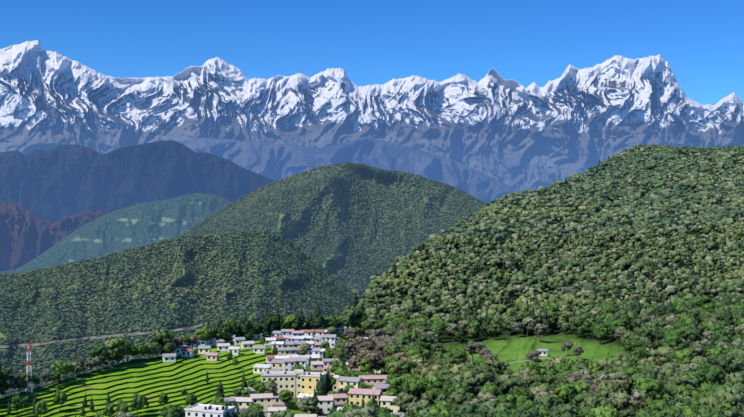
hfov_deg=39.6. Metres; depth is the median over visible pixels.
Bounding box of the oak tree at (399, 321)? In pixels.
[394,317,406,330]
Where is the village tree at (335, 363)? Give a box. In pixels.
[329,359,344,372]
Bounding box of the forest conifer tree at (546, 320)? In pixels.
[542,308,551,331]
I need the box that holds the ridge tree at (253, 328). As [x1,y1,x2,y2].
[248,320,255,339]
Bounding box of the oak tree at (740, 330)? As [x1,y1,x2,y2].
[734,325,743,336]
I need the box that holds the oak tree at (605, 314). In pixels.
[601,311,612,319]
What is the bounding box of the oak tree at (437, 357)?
[431,355,443,362]
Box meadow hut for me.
[536,349,547,356]
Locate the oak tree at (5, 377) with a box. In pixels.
[0,362,13,388]
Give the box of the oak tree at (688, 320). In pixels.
[684,317,698,325]
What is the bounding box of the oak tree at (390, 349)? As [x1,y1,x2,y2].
[383,343,402,357]
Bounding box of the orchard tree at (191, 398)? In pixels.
[184,393,196,405]
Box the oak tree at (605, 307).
[601,304,609,312]
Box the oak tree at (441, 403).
[419,398,452,413]
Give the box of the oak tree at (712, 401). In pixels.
[697,395,721,408]
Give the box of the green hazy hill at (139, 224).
[2,193,231,272]
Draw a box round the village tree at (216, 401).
[211,395,224,404]
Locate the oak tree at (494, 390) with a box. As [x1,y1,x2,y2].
[477,383,505,398]
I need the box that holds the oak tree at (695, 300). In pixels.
[688,296,699,307]
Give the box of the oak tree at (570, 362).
[560,358,574,365]
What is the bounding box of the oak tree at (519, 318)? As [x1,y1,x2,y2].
[513,315,523,322]
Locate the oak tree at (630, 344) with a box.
[623,338,635,350]
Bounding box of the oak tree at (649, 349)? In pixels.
[632,347,655,357]
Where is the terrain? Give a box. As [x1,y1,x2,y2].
[0,150,743,416]
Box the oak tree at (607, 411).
[585,403,615,416]
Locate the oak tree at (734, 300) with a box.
[730,295,743,304]
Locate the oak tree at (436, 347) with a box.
[430,343,445,355]
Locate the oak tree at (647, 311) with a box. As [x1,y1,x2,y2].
[640,308,656,315]
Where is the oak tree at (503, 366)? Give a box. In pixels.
[497,360,510,374]
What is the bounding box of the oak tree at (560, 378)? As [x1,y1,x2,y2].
[552,375,568,389]
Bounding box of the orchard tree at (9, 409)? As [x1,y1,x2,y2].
[7,399,11,413]
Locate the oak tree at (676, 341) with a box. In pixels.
[664,333,686,350]
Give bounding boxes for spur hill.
[0,201,108,271]
[0,231,358,396]
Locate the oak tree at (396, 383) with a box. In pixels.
[387,371,412,394]
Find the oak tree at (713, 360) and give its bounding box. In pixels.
[710,356,717,364]
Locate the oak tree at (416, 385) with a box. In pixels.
[401,375,426,397]
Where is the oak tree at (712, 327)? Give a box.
[706,323,724,331]
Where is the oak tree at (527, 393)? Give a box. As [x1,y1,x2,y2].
[513,386,533,400]
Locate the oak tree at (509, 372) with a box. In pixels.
[503,369,513,374]
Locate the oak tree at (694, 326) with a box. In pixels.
[684,323,702,336]
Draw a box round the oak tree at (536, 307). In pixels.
[529,304,542,312]
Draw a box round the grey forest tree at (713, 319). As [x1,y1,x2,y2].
[706,316,717,321]
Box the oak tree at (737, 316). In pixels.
[732,313,743,322]
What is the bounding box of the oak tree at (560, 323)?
[556,320,565,331]
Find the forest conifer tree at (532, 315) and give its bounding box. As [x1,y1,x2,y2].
[528,307,538,335]
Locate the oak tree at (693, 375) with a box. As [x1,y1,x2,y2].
[678,370,699,388]
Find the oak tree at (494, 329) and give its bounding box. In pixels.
[488,324,502,339]
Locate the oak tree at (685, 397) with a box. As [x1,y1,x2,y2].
[674,394,689,398]
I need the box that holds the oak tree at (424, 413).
[416,408,429,416]
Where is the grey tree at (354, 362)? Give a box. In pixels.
[346,356,360,375]
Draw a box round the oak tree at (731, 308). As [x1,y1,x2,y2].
[723,304,738,312]
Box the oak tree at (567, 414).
[553,412,573,416]
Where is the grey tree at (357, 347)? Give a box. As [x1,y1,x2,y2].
[351,344,361,356]
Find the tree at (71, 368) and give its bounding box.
[64,362,74,379]
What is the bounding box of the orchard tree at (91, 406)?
[89,396,93,411]
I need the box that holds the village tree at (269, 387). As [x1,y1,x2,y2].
[262,382,277,393]
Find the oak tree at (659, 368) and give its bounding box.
[654,361,678,374]
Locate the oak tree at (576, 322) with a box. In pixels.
[568,315,583,337]
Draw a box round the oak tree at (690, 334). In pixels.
[681,328,699,341]
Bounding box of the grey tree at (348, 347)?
[343,342,355,356]
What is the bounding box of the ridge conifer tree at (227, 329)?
[225,319,230,340]
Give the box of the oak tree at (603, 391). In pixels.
[594,385,616,397]
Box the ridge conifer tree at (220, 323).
[216,314,226,340]
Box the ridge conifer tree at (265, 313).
[263,305,267,320]
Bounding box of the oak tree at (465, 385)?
[459,379,473,393]
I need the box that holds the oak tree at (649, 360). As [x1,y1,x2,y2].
[637,356,656,365]
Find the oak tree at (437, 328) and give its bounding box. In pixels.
[430,324,443,335]
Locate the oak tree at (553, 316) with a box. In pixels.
[547,312,558,323]
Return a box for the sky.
[0,0,743,104]
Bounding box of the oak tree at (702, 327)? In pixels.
[697,323,707,332]
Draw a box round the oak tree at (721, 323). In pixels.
[714,320,726,326]
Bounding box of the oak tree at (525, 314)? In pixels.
[519,310,530,317]
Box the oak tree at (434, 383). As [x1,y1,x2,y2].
[423,373,447,401]
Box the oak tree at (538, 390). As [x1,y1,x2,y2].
[531,385,550,405]
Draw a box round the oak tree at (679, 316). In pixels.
[676,313,684,320]
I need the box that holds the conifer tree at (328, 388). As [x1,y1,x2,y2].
[325,367,332,392]
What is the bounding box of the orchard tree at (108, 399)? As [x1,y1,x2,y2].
[106,389,110,402]
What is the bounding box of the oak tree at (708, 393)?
[699,391,715,397]
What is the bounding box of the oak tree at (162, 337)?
[151,327,175,349]
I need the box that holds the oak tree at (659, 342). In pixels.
[652,339,665,348]
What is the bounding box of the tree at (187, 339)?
[177,334,192,345]
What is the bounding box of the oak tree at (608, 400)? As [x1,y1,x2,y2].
[600,397,610,406]
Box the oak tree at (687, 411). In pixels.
[679,403,693,416]
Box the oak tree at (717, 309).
[713,306,726,312]
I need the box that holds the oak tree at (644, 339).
[636,337,649,342]
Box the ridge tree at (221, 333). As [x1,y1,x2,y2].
[216,326,226,338]
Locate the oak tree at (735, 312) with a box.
[731,310,743,319]
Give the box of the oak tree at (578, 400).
[568,391,604,409]
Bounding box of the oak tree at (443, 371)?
[435,367,454,376]
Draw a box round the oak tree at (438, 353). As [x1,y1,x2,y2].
[431,351,443,358]
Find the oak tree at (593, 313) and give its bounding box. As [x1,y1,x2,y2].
[587,310,599,317]
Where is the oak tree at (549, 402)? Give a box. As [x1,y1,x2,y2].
[531,394,560,412]
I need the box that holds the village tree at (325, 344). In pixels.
[320,340,329,348]
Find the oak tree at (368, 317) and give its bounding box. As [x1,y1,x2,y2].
[361,313,378,321]
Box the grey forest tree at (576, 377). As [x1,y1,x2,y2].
[565,372,586,382]
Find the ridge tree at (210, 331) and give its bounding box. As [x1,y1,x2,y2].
[201,326,213,338]
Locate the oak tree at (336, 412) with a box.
[331,409,343,416]
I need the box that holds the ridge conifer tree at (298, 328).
[293,314,301,330]
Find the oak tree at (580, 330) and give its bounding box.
[576,324,587,334]
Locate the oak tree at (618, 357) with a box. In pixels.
[611,353,633,362]
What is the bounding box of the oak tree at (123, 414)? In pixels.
[115,411,134,416]
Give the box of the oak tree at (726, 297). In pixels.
[722,294,732,304]
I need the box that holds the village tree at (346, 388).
[342,384,353,394]
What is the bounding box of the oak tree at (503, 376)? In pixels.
[499,373,529,389]
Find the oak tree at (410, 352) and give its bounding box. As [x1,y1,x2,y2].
[406,348,422,357]
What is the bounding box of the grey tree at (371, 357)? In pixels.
[364,351,383,374]
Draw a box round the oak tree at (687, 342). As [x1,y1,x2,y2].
[682,339,692,347]
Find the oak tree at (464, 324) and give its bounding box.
[458,320,469,337]
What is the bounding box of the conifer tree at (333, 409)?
[329,398,336,414]
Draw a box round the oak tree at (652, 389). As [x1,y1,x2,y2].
[638,377,664,399]
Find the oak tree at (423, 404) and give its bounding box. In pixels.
[403,398,429,416]
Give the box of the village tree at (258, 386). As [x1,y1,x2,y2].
[253,381,264,393]
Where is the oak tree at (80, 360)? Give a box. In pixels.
[71,358,84,375]
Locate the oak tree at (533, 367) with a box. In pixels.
[518,359,541,375]
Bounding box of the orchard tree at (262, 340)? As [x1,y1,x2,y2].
[260,336,265,344]
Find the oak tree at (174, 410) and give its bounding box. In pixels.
[160,404,182,416]
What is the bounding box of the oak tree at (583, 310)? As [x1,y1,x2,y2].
[580,307,591,312]
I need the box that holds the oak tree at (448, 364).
[443,361,455,368]
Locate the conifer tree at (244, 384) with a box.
[241,372,247,390]
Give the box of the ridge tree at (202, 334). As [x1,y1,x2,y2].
[196,328,209,339]
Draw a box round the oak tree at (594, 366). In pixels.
[585,359,602,373]
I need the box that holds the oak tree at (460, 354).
[448,346,469,362]
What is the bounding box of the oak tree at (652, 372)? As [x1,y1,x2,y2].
[635,368,658,377]
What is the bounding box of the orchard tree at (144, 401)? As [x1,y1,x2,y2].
[142,395,148,406]
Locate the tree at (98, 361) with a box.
[94,356,102,371]
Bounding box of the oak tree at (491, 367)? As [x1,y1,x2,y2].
[464,364,497,375]
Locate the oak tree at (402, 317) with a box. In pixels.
[392,315,405,325]
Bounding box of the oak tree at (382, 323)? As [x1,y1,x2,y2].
[375,318,386,329]
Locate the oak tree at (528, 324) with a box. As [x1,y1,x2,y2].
[519,317,535,336]
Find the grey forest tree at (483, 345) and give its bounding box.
[476,341,487,348]
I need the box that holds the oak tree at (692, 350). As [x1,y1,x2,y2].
[683,347,696,357]
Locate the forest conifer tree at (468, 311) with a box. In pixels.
[464,302,472,316]
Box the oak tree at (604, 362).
[597,358,613,368]
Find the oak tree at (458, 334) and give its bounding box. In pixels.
[454,331,462,343]
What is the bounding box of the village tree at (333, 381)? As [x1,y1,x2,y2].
[330,374,335,386]
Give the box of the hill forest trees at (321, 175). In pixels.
[0,162,486,298]
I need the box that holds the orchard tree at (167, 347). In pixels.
[162,344,170,353]
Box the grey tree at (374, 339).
[371,337,380,350]
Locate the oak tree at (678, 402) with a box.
[660,396,692,409]
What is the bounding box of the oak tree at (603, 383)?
[598,380,613,386]
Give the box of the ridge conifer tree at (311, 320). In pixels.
[309,313,314,329]
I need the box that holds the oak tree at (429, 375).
[423,373,437,404]
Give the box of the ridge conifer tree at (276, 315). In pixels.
[273,305,279,330]
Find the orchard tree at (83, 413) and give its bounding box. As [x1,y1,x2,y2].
[80,404,85,415]
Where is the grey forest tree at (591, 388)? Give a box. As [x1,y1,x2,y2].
[585,384,598,392]
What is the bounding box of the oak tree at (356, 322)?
[351,318,360,326]
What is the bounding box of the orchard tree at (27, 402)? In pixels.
[22,395,30,412]
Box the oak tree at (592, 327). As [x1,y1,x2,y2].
[589,321,597,339]
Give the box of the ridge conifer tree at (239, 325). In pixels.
[238,318,243,336]
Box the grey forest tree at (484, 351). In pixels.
[479,348,491,356]
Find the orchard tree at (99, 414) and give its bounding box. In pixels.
[94,412,103,416]
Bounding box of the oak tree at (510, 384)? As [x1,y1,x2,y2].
[498,376,525,394]
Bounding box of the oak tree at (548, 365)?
[542,361,556,376]
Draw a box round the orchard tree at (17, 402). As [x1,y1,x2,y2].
[10,394,23,416]
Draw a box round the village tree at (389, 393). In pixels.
[384,389,396,395]
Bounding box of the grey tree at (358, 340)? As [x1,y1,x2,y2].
[354,336,364,344]
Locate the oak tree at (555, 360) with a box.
[550,356,567,364]
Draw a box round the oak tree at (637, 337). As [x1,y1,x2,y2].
[631,335,641,339]
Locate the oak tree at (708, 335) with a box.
[702,331,716,344]
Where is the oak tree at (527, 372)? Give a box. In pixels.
[517,369,531,378]
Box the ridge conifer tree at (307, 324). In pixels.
[305,316,311,329]
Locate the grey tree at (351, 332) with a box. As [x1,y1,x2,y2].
[342,326,358,342]
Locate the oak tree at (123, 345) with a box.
[108,336,130,366]
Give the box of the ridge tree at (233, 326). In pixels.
[223,318,236,332]
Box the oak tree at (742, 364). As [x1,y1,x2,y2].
[734,355,743,371]
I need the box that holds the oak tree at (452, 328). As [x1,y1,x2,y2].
[445,323,459,339]
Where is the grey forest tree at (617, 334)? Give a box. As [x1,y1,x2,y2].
[612,327,625,345]
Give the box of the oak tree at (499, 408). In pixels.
[496,400,506,412]
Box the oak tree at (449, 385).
[438,377,462,396]
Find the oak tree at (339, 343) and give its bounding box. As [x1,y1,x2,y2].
[334,340,346,347]
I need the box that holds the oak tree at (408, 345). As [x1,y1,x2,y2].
[401,343,418,349]
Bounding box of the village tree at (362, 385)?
[358,382,369,388]
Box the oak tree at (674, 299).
[667,296,679,304]
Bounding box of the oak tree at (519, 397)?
[513,393,527,402]
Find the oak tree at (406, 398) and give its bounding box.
[392,391,415,410]
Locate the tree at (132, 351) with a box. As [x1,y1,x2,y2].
[124,343,138,363]
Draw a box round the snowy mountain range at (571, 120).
[0,40,743,190]
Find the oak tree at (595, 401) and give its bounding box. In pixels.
[581,395,606,407]
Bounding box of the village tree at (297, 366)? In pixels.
[290,364,306,371]
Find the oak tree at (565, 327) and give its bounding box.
[560,322,569,334]
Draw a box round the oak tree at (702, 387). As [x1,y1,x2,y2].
[699,382,713,394]
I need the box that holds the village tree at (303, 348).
[297,342,310,355]
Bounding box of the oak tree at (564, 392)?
[553,381,575,404]
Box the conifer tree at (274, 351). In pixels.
[271,343,277,354]
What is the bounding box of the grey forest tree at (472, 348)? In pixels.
[464,341,481,359]
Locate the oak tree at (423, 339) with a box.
[414,332,432,348]
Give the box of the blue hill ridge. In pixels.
[0,144,164,222]
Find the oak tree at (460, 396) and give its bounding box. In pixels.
[444,386,476,406]
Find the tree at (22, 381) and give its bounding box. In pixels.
[15,376,28,394]
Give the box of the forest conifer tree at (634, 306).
[631,298,636,310]
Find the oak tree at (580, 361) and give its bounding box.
[572,357,590,372]
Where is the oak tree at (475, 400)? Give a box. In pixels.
[465,398,480,403]
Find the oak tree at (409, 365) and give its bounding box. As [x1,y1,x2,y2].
[396,358,416,374]
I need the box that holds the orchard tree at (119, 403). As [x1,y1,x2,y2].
[116,398,125,411]
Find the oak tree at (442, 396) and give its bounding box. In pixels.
[432,392,450,404]
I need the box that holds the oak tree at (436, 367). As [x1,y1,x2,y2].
[419,363,442,373]
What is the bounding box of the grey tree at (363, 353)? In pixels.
[358,349,370,358]
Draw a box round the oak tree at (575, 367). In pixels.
[571,364,591,371]
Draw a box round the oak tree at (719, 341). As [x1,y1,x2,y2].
[711,339,728,346]
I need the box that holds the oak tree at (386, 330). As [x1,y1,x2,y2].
[382,327,396,336]
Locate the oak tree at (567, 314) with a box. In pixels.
[563,311,573,320]
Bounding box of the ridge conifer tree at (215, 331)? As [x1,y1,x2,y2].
[212,322,217,338]
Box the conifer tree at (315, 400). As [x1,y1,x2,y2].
[309,387,321,415]
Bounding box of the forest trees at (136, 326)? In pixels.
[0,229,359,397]
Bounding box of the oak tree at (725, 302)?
[721,299,729,305]
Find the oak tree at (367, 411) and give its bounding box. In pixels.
[340,404,376,416]
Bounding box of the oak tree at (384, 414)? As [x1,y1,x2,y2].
[375,409,400,416]
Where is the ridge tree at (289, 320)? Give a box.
[283,314,298,328]
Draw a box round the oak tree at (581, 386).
[571,379,589,394]
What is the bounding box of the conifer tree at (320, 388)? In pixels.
[316,373,326,395]
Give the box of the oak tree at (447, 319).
[441,316,453,334]
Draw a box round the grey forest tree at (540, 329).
[533,323,549,341]
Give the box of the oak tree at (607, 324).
[604,320,614,340]
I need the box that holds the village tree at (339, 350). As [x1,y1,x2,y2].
[336,347,347,356]
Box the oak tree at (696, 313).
[687,308,703,322]
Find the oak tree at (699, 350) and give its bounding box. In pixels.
[694,345,704,355]
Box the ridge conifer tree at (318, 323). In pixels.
[313,302,325,328]
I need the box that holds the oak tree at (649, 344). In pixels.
[641,341,658,349]
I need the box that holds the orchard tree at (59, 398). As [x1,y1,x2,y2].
[51,389,65,404]
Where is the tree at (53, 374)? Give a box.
[49,371,57,384]
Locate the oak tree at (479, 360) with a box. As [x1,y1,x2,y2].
[473,357,488,365]
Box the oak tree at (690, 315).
[679,312,698,324]
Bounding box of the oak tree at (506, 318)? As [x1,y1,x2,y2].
[501,315,516,325]
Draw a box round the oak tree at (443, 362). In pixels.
[432,358,450,367]
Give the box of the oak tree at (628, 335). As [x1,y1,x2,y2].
[619,332,634,344]
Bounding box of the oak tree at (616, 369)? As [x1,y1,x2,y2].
[610,365,627,373]
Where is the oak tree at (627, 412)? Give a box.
[617,408,633,416]
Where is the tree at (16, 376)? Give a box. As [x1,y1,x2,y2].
[9,372,24,394]
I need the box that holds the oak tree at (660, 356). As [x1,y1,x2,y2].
[651,344,676,365]
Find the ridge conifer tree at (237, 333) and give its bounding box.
[231,314,239,336]
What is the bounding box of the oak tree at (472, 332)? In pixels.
[467,327,477,340]
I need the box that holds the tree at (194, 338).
[189,335,198,348]
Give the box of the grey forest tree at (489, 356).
[482,352,498,360]
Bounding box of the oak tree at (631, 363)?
[626,360,637,366]
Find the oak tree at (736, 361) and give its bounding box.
[728,356,743,373]
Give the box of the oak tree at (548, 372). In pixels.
[544,369,554,383]
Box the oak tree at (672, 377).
[663,374,674,393]
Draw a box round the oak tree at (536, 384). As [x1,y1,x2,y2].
[526,379,552,390]
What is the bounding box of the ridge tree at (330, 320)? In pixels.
[325,316,334,326]
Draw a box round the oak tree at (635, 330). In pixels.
[633,327,639,334]
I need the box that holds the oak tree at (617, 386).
[607,381,627,393]
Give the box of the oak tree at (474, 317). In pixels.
[465,314,479,320]
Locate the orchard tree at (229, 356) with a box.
[226,350,232,363]
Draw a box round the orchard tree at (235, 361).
[232,358,238,369]
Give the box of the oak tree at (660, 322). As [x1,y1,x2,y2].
[651,317,667,327]
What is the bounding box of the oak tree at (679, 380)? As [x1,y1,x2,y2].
[663,373,701,395]
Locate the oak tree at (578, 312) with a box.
[574,310,589,316]
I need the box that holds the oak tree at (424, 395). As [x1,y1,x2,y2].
[420,389,433,404]
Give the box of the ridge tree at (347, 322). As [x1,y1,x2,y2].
[342,316,350,325]
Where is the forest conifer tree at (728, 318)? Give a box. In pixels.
[725,303,732,325]
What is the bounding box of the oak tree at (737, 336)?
[732,334,743,340]
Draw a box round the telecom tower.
[25,342,33,394]
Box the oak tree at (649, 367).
[643,362,659,371]
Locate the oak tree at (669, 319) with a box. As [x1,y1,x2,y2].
[665,315,678,323]
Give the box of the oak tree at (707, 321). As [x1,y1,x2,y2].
[704,318,714,323]
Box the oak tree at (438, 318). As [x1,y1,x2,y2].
[430,316,443,323]
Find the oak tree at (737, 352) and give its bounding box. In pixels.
[727,348,743,358]
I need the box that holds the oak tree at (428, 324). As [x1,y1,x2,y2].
[421,321,431,326]
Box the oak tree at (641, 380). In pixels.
[631,375,662,390]
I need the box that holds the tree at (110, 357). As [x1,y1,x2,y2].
[106,353,117,365]
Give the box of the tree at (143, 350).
[135,344,149,361]
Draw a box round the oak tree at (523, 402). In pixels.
[511,396,534,409]
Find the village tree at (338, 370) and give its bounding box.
[334,366,349,374]
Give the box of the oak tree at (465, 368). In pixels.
[456,363,476,375]
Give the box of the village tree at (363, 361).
[361,358,368,366]
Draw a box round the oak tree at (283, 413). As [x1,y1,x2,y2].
[273,410,294,416]
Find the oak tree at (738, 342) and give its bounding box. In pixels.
[728,339,743,348]
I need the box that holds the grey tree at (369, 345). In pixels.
[355,341,375,352]
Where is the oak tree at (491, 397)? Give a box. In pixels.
[480,393,495,401]
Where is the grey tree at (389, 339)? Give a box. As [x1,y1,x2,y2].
[384,336,396,342]
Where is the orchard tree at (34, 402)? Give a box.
[32,396,36,412]
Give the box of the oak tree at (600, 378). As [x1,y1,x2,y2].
[593,371,617,384]
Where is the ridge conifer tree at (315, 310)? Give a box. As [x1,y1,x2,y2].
[312,303,317,328]
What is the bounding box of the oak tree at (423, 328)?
[419,325,427,332]
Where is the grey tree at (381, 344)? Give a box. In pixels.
[373,340,387,352]
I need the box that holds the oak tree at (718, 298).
[712,296,723,301]
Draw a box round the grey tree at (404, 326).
[397,323,408,329]
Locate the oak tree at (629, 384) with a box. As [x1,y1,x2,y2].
[622,371,643,390]
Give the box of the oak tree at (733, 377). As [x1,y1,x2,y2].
[725,371,743,384]
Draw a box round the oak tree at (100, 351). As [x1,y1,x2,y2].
[89,343,107,369]
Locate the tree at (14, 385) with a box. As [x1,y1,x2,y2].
[3,378,17,397]
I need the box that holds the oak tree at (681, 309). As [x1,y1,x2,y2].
[674,306,688,314]
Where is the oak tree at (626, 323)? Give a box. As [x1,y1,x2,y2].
[621,316,630,328]
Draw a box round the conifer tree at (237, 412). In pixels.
[233,406,239,416]
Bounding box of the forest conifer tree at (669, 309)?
[665,296,675,313]
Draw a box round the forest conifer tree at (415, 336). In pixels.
[412,328,417,340]
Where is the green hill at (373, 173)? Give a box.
[0,162,486,298]
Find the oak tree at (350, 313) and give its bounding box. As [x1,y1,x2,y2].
[341,309,355,326]
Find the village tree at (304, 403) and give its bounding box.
[295,396,315,413]
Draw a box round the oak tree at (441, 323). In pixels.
[432,319,445,339]
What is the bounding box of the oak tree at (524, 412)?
[511,406,541,416]
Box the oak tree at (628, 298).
[624,296,637,302]
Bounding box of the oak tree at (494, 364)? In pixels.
[477,359,501,374]
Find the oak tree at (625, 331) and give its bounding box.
[621,328,631,335]
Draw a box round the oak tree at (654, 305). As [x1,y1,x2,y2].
[651,303,658,309]
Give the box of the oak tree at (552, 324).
[550,318,555,327]
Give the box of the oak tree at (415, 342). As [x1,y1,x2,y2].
[407,341,421,345]
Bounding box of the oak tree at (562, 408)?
[548,402,581,416]
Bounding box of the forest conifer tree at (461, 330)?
[459,326,464,341]
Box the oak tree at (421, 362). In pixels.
[413,357,429,366]
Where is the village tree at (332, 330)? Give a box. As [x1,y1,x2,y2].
[326,326,339,335]
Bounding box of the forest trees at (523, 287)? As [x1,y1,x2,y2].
[355,218,743,322]
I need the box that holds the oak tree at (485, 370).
[470,363,495,383]
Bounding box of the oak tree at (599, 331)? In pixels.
[592,324,608,344]
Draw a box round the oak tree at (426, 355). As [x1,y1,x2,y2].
[422,348,430,359]
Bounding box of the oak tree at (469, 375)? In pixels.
[450,371,479,396]
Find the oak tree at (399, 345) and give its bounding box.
[386,342,403,348]
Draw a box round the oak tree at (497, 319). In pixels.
[492,315,502,324]
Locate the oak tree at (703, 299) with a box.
[697,293,713,307]
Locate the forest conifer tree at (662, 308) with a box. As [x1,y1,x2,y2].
[658,298,666,316]
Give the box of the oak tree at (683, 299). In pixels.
[678,295,688,302]
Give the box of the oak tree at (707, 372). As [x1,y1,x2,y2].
[695,360,724,385]
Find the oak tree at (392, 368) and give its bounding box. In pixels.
[385,361,402,376]
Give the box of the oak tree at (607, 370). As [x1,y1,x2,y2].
[602,365,613,373]
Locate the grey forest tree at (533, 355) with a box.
[525,350,541,362]
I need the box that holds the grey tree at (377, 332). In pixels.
[367,328,382,335]
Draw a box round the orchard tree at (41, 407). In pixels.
[34,398,47,416]
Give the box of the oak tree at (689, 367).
[678,363,699,372]
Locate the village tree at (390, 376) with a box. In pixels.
[385,372,399,383]
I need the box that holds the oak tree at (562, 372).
[555,368,573,378]
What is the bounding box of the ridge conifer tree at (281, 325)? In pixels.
[278,316,284,330]
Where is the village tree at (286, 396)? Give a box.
[278,389,293,403]
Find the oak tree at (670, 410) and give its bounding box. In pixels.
[653,402,683,416]
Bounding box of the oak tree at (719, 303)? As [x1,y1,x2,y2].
[716,301,726,307]
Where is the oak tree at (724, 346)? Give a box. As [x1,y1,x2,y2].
[715,341,728,354]
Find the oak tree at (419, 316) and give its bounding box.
[417,313,429,319]
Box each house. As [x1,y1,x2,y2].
[161,353,175,362]
[173,346,181,356]
[181,348,193,358]
[191,341,201,350]
[197,339,206,345]
[197,346,210,355]
[206,338,215,345]
[206,352,218,360]
[214,339,223,347]
[217,343,229,351]
[223,397,234,405]
[224,334,234,343]
[228,346,239,354]
[233,337,245,344]
[234,397,252,409]
[240,341,254,350]
[244,387,256,393]
[249,393,273,412]
[250,332,262,339]
[252,345,265,353]
[253,364,272,373]
[264,337,275,346]
[265,355,280,363]
[265,368,280,370]
[267,407,287,413]
[270,331,281,337]
[270,359,282,370]
[271,341,283,350]
[272,336,284,340]
[272,393,287,406]
[274,356,289,358]
[277,347,285,355]
[281,329,293,334]
[281,335,294,341]
[282,358,295,370]
[283,342,293,346]
[283,347,296,355]
[289,336,305,341]
[290,357,307,371]
[291,331,303,335]
[293,341,305,346]
[294,414,316,416]
[297,393,312,401]
[299,355,310,365]
[300,330,314,336]
[304,355,319,360]
[305,336,312,340]
[306,341,313,347]
[307,348,320,360]
[310,361,322,370]
[310,395,332,414]
[311,329,324,336]
[312,337,320,341]
[313,342,325,348]
[320,349,325,357]
[321,334,336,349]
[322,358,338,372]
[327,393,347,404]
[332,375,339,392]
[337,326,346,335]
[338,376,363,393]
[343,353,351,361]
[346,362,360,370]
[348,388,382,405]
[358,375,387,384]
[367,368,381,373]
[371,384,390,395]
[379,396,398,412]
[391,412,405,416]
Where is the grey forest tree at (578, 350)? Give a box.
[573,346,583,356]
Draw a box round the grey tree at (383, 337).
[378,334,390,339]
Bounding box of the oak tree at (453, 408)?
[449,403,456,412]
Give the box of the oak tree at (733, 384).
[712,382,743,393]
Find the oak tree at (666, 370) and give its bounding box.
[654,362,680,380]
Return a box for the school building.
[261,369,326,398]
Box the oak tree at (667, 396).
[662,393,673,399]
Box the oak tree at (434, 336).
[425,331,440,350]
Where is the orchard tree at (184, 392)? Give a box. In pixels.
[181,389,187,395]
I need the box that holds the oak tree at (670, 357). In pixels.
[664,349,677,363]
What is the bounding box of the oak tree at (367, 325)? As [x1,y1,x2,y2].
[361,322,372,334]
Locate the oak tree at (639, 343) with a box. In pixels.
[634,339,643,347]
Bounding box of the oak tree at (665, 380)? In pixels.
[660,376,670,394]
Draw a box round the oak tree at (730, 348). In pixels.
[723,344,738,352]
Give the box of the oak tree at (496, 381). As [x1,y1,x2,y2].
[494,373,510,386]
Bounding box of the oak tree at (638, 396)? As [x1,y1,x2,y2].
[630,388,647,409]
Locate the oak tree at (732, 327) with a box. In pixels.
[728,325,734,335]
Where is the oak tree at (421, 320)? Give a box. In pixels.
[417,318,427,323]
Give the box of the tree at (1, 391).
[0,386,4,395]
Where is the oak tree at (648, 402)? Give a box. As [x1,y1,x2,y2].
[643,396,659,409]
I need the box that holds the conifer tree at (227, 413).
[224,399,230,416]
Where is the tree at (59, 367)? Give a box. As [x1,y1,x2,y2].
[50,359,69,382]
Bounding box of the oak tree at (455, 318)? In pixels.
[448,313,458,324]
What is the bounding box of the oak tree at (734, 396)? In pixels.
[715,384,743,416]
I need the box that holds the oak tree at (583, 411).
[577,404,596,416]
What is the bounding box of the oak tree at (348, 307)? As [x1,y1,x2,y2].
[340,306,355,317]
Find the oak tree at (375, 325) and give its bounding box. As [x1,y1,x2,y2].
[367,319,379,329]
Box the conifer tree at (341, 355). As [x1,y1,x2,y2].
[338,345,345,364]
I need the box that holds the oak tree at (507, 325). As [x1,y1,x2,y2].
[502,320,514,335]
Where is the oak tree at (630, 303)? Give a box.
[625,300,641,309]
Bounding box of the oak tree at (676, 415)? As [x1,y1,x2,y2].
[660,411,684,416]
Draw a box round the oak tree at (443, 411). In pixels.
[421,404,450,416]
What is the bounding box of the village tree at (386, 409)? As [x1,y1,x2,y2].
[378,405,390,411]
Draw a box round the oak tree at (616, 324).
[610,318,624,339]
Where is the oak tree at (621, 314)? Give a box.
[612,310,628,320]
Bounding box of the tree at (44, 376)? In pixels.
[40,371,53,386]
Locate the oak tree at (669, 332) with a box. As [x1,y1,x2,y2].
[662,327,683,338]
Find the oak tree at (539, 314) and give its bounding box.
[534,309,544,322]
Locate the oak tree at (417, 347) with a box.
[404,344,423,356]
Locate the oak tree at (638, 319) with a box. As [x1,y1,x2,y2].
[635,316,650,327]
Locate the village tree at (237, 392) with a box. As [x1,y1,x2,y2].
[233,388,241,396]
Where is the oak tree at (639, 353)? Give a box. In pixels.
[631,346,656,363]
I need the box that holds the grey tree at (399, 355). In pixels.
[392,352,407,359]
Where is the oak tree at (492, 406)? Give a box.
[482,400,509,416]
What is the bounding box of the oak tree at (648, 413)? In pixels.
[634,410,655,416]
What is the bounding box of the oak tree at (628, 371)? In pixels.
[621,364,641,394]
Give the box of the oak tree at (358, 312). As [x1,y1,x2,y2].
[354,308,363,326]
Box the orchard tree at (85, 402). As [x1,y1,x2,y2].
[83,393,86,406]
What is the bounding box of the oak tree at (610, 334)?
[604,332,612,341]
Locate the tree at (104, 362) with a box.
[101,356,108,369]
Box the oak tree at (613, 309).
[608,303,625,313]
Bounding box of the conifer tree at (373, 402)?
[370,394,376,409]
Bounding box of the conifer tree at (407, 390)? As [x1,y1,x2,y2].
[398,377,413,411]
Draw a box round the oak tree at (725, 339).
[718,336,730,343]
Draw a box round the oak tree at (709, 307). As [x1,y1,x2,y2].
[702,302,715,312]
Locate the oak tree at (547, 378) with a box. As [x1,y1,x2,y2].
[542,374,554,384]
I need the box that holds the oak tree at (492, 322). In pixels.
[489,320,499,335]
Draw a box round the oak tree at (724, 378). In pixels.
[720,369,728,383]
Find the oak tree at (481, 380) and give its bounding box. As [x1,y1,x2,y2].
[475,372,495,394]
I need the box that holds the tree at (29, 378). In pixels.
[20,370,35,390]
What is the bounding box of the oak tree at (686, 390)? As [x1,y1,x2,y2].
[672,383,701,399]
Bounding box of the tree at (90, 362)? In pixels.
[84,357,95,372]

